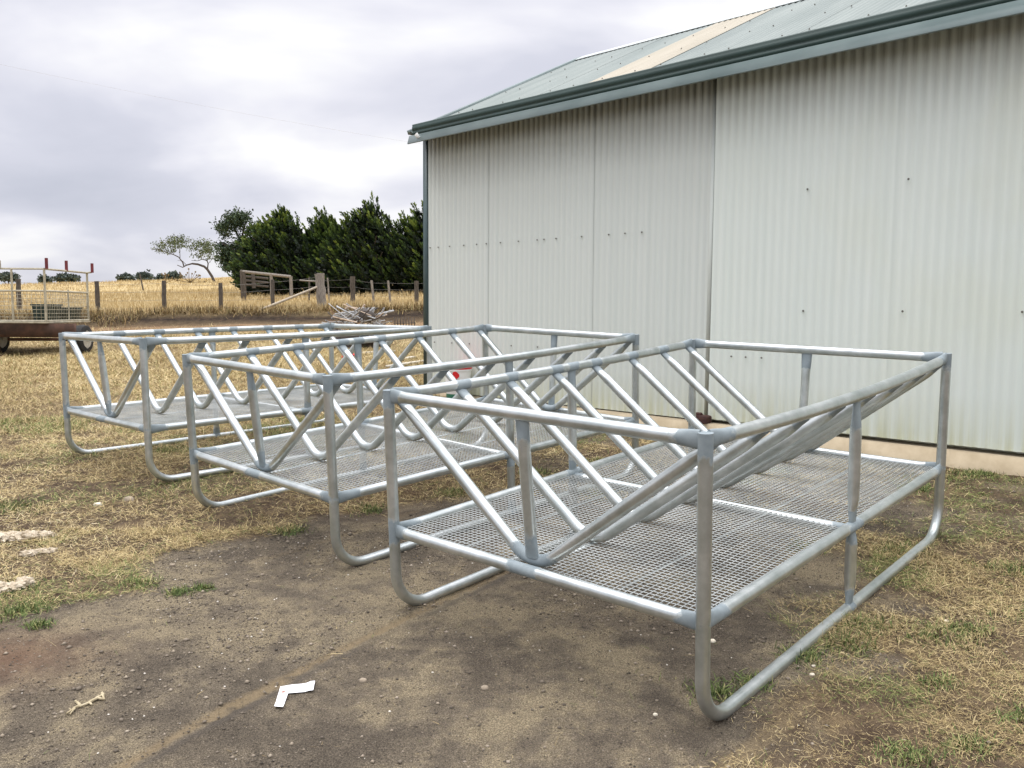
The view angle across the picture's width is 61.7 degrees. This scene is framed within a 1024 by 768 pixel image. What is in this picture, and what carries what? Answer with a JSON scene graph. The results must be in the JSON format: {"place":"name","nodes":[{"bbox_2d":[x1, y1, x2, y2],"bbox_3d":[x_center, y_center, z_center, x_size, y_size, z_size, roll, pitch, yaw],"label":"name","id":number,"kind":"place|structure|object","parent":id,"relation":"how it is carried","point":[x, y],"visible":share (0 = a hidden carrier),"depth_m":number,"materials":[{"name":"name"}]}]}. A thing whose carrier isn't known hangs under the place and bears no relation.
{"place":"outdoors","nodes":[
{"label":"outdoors","id":0,"kind":"place"},
{"bbox_2d":[0,0,790,283],"label":"sky","id":1,"kind":"structure","parent":0,"point":[96,174],"materials":[{"name":"grey"}]},
{"bbox_2d":[0,277,1023,767],"bbox_3d":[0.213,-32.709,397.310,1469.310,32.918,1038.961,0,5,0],"label":"ground","id":2,"kind":"structure","parent":0,"point":[194,747],"depth_m":3.52,"materials":[{"name":"soil"}]},
{"bbox_2d":[0,271,20,283],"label":"tree","id":3,"kind":"object","parent":2,"relation":"on","point":[4,276],"visible":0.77,"depth_m":256.85,"materials":[{"name":"green plant"}]},
{"bbox_2d":[0,575,34,593],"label":"wool clump","id":4,"kind":"object","parent":2,"relation":"on","point":[22,582],"visible":0.84,"depth_m":4.13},
{"bbox_2d":[0,530,58,542],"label":"wool clump","id":5,"kind":"object","parent":2,"relation":"on","point":[11,535],"visible":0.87,"depth_m":4.87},
{"bbox_2d":[19,547,57,556],"bbox_3d":[-2.583,0.916,4.677,0.194,0.045,0.093,-3,6,-31],"label":"wool clump","id":6,"kind":"object","parent":2,"relation":"on","point":[49,550],"visible":1,"depth_m":4.66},
{"bbox_2d":[37,274,54,283],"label":"tree","id":7,"kind":"object","parent":2,"relation":"on","point":[48,279],"visible":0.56,"depth_m":257.23,"materials":[{"name":"green plant"}]},
{"bbox_2d":[0,258,93,355],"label":"farm trailer","id":8,"kind":"object","parent":2,"relation":"on","point":[9,328],"visible":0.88,"depth_m":16.15,"materials":[{"name":"metal"}]},
{"bbox_2d":[30,304,62,319],"bbox_3d":[-9.181,-1.413,16.946,0.464,0.333,0.382,0,5,0],"label":"plastic bin","id":9,"kind":"object","parent":8,"relation":"on","point":[41,306],"visible":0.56,"depth_m":16.79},
{"bbox_2d":[62,307,82,319],"bbox_3d":[-9.061,-1.429,17.497,0.464,0.273,0.360,0,5,0],"label":"plastic bin","id":10,"kind":"object","parent":8,"relation":"on","point":[72,311],"visible":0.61,"depth_m":17.36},
{"bbox_2d":[51,272,80,282],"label":"tree","id":11,"kind":"object","parent":2,"relation":"on","point":[64,277],"visible":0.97,"depth_m":257.31,"materials":[{"name":"green plant"}]},
{"bbox_2d":[66,692,104,714],"bbox_3d":[-1.516,1.126,3.034,0.077,0.016,0.157,4,6,33],"label":"twig","id":12,"kind":"object","parent":2,"relation":"on","point":[99,697],"visible":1,"depth_m":3.03,"materials":[{"name":"beige wood"}]},
{"bbox_2d":[115,272,135,281],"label":"tree","id":13,"kind":"object","parent":2,"relation":"on","point":[125,276],"visible":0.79,"depth_m":257.43,"materials":[{"name":"green plant"}]},
{"bbox_2d":[123,496,133,500],"bbox_3d":[-2.512,0.758,5.616,0.076,0.043,0.054,0,5,0],"label":"stone","id":14,"kind":"object","parent":2,"relation":"on","point":[128,498],"visible":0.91,"depth_m":5.60,"materials":[{"name":"beige stone"}]},
{"bbox_2d":[134,269,153,280],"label":"tree","id":15,"kind":"object","parent":2,"relation":"on","point":[145,275],"visible":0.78,"depth_m":256.99,"materials":[{"name":"green plant"}]},
{"bbox_2d":[153,273,166,279],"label":"tree","id":16,"kind":"object","parent":2,"relation":"on","point":[159,276],"visible":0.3,"depth_m":257.18,"materials":[{"name":"green plant"}]},
{"bbox_2d":[9,273,326,311],"bbox_3d":[-12.721,-2.772,27.258,13.666,1.585,1.660,0,5,0],"label":"paddock fence","id":17,"kind":"object","parent":2,"relation":"on","point":[319,287],"visible":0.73,"depth_m":27.29,"materials":[{"name":"brown wood"}]},
{"bbox_2d":[161,273,174,282],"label":"thistle","id":18,"kind":"object","parent":2,"relation":"on","point":[165,275],"visible":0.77,"depth_m":71.58,"materials":[{"name":"brown plant"}]},
{"bbox_2d":[166,270,184,279],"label":"tree","id":19,"kind":"object","parent":2,"relation":"on","point":[174,274],"visible":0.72,"depth_m":256.32,"materials":[{"name":"green plant"}]},
{"bbox_2d":[150,233,219,280],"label":"crooked tree","id":20,"kind":"object","parent":2,"relation":"on","point":[206,247],"visible":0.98,"depth_m":79.28,"materials":[{"name":"green plant"}]},
{"bbox_2d":[176,268,204,282],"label":"thistle","id":21,"kind":"object","parent":2,"relation":"on","point":[189,279],"visible":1,"depth_m":69.49,"materials":[{"name":"brown plant"}]},
{"bbox_2d":[0,301,422,327],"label":"bank weeds","id":22,"kind":"object","parent":2,"relation":"on","point":[229,310],"visible":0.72,"depth_m":26.07,"materials":[{"name":"beige plant"}]},
{"bbox_2d":[0,276,422,315],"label":"paddock grass","id":23,"kind":"structure","parent":2,"relation":"on","point":[198,295],"depth_m":39.57,"materials":[{"name":"beige plant"}]},
{"bbox_2d":[209,205,257,272],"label":"leafy tree","id":24,"kind":"object","parent":2,"relation":"on","point":[234,219],"visible":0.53,"depth_m":48.95,"materials":[{"name":"green plant"}]},
{"bbox_2d":[58,323,432,481],"bbox_3d":[-2.183,0.040,7.354,1.580,1.032,2.617,5,8,44],"label":"hay feeder","id":25,"kind":"object","parent":2,"relation":"on","point":[147,427],"visible":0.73,"depth_m":6.92,"materials":[{"name":"silver metal"}]},
{"bbox_2d":[240,270,292,300],"bbox_3d":[-11.430,-4.362,39.137,1.813,1.641,2.654,-4,7,-42],"label":"timber yard rail","id":26,"kind":"object","parent":2,"relation":"on","point":[244,276],"visible":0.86,"depth_m":38.72,"materials":[{"name":"grey wood"}]},
{"bbox_2d":[226,203,320,295],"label":"cypress tree","id":27,"kind":"object","parent":2,"relation":"on","point":[274,242],"visible":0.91,"depth_m":42.67,"materials":[{"name":"green plant"}]},
{"bbox_2d":[274,681,314,706],"bbox_3d":[-0.783,1.120,3.096,0.124,0.014,0.183,0,5,-8],"label":"paper strip","id":28,"kind":"object","parent":2,"relation":"on","point":[284,691],"visible":1,"depth_m":3.13,"materials":[{"name":"white paper"}]},
{"bbox_2d":[294,205,337,294],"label":"cypress tree","id":29,"kind":"object","parent":2,"relation":"on","point":[314,235],"visible":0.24,"depth_m":44.62,"materials":[{"name":"green plant"}]},
{"bbox_2d":[320,329,361,348],"bbox_3d":[-3.221,-0.847,16.902,1.055,0.526,0.805,0,5,0],"label":"scrap lump","id":30,"kind":"object","parent":2,"relation":"on","point":[345,337],"visible":0.06,"depth_m":16.61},
{"bbox_2d":[338,307,363,329],"bbox_3d":[-3.015,-1.219,16.034,0.026,0.445,0.905,-4,7,-42],"label":"scrap bar","id":31,"kind":"object","parent":30,"relation":"on","point":[353,316],"visible":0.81,"depth_m":15.91,"materials":[{"name":"grey wood"}]},
{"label":"scrap bar","id":32,"kind":"object","parent":30,"relation":"on","visible":0},
{"bbox_2d":[336,306,359,317],"bbox_3d":[-3.061,-1.338,16.138,0.530,0.252,0.024,2,5,13],"label":"scrap bar","id":33,"kind":"object","parent":32,"relation":"on","point":[347,311],"visible":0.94,"depth_m":16.14,"materials":[{"name":"grey wood"}]},
{"bbox_2d":[304,191,403,295],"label":"cypress tree","id":34,"kind":"object","parent":2,"relation":"on","point":[354,242],"visible":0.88,"depth_m":42.57,"materials":[{"name":"green plant"}]},
{"bbox_2d":[359,678,366,682],"bbox_3d":[-0.558,1.110,3.206,0.031,0.018,0.023,0,5,0],"label":"stone","id":35,"kind":"object","parent":2,"relation":"on","point":[362,680],"visible":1,"depth_m":3.20,"materials":[{"name":"beige stone"}]},
{"bbox_2d":[308,276,421,303],"bbox_3d":[-5.080,-3.287,30.820,6.763,1.241,0.844,3,6,30],"label":"yard fence","id":36,"kind":"object","parent":2,"relation":"on","point":[353,290],"visible":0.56,"depth_m":30.77,"materials":[{"name":"brown wood"}]},
{"bbox_2d":[361,334,390,348],"bbox_3d":[-2.758,-0.786,16.875,0.783,0.440,0.725,0,5,0],"label":"scrap lump","id":37,"kind":"object","parent":2,"relation":"on","point":[365,345],"visible":0.06,"depth_m":16.66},
{"bbox_2d":[371,200,422,295],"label":"cypress tree","id":38,"kind":"object","parent":2,"relation":"on","point":[409,262],"visible":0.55,"depth_m":42.51,"materials":[{"name":"green plant"}]},
{"bbox_2d":[386,360,422,367],"bbox_3d":[-1.659,-0.320,13.507,0.090,0.079,0.902,4,6,33],"label":"plank","id":39,"kind":"object","parent":2,"relation":"on","point":[404,364],"visible":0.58,"depth_m":13.45,"materials":[{"name":"beige wood"}]},
{"bbox_2d":[394,317,415,325],"bbox_3d":[-2.665,-1.521,21.356,0.600,0.278,0.226,0,5,0],"label":"harrow","id":40,"kind":"object","parent":2,"relation":"on","point":[400,323],"visible":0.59,"depth_m":21.25,"materials":[{"name":"metal"}]},
{"bbox_2d":[182,324,638,565],"bbox_3d":[-0.559,0.235,5.747,1.580,1.032,2.617,7,12,44],"label":"hay feeder","id":41,"kind":"object","parent":2,"relation":"on","point":[332,495],"visible":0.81,"depth_m":5.31,"materials":[{"name":"silver metal"}]},
{"bbox_2d":[445,367,471,399],"bbox_3d":[-0.625,-0.022,9.880,0.329,0.425,0.329,0,5,0],"label":"bucket","id":42,"kind":"object","parent":2,"relation":"on","point":[460,374],"visible":0.23,"depth_m":9.75,"materials":[{"name":"plastic"}]},
{"bbox_2d":[481,685,487,689],"bbox_3d":[-0.101,1.114,3.146,0.028,0.018,0.021,0,5,0],"label":"stone","id":43,"kind":"object","parent":2,"relation":"on","point":[484,687],"visible":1,"depth_m":3.14,"materials":[{"name":"beige stone"}]},
{"bbox_2d":[0,443,1023,767],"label":"green grass","id":44,"kind":"structure","parent":2,"relation":"on","point":[38,623],"depth_m":3.54,"materials":[{"name":"green plant"}]},
{"bbox_2d":[383,338,951,720],"bbox_3d":[0.903,0.434,4.208,1.580,1.032,2.617,6,11,41],"label":"hay feeder","id":45,"kind":"object","parent":2,"relation":"on","point":[750,452],"visible":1,"depth_m":3.70,"materials":[{"name":"silver metal"}]},
{"bbox_2d":[407,0,1023,476],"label":"shed","id":46,"kind":"structure","parent":2,"relation":"on","point":[827,172],"depth_m":7.23,"materials":[{"name":"paint"}]},
{"bbox_2d":[704,13,1023,452],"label":"sliding door","id":47,"kind":"structure","parent":46,"relation":"in","point":[865,244],"depth_m":6.55,"materials":[{"name":"paint"}]},
{"bbox_2d":[0,321,1023,767],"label":"dry grass","id":48,"kind":"structure","parent":0,"point":[32,367],"depth_m":5.44,"materials":[{"name":"plant"}]},
{"bbox_2d":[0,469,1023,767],"bbox_3d":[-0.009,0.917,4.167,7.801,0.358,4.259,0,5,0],"label":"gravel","id":49,"kind":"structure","parent":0,"point":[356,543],"depth_m":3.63,"materials":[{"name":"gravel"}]},
{"bbox_2d":[687,412,711,423],"bbox_3d":[1.689,0.305,7.730,0.216,0.099,0.093,5,7,42],"label":"timber block","id":50,"kind":"object","parent":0,"point":[702,418],"depth_m":7.67,"materials":[{"name":"brown wood"}]},
{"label":"scrap bar","id":51,"kind":"object","parent":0,"visible":0},
{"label":"scrap bar","id":52,"kind":"object","parent":51,"relation":"on","visible":0},
{"bbox_2d":[359,307,374,322],"bbox_3d":[-2.731,-1.298,16.150,0.324,0.306,0.051,0,5,-7],"label":"scrap plate","id":53,"kind":"object","parent":52,"relation":"on","point":[364,317],"visible":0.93,"depth_m":16.14,"materials":[{"name":"grey metal"}]},
{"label":"scrap bar","id":54,"kind":"object","parent":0,"visible":0},
{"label":"scrap bar","id":55,"kind":"object","parent":54,"relation":"on","visible":0},
{"bbox_2d":[331,316,356,322],"bbox_3d":[-3.135,-1.207,16.019,0.790,0.127,0.027,5,7,43],"label":"scrap bar","id":56,"kind":"object","parent":55,"relation":"on","point":[344,319],"visible":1,"depth_m":15.98,"materials":[{"name":"beige wood"}]}
]}

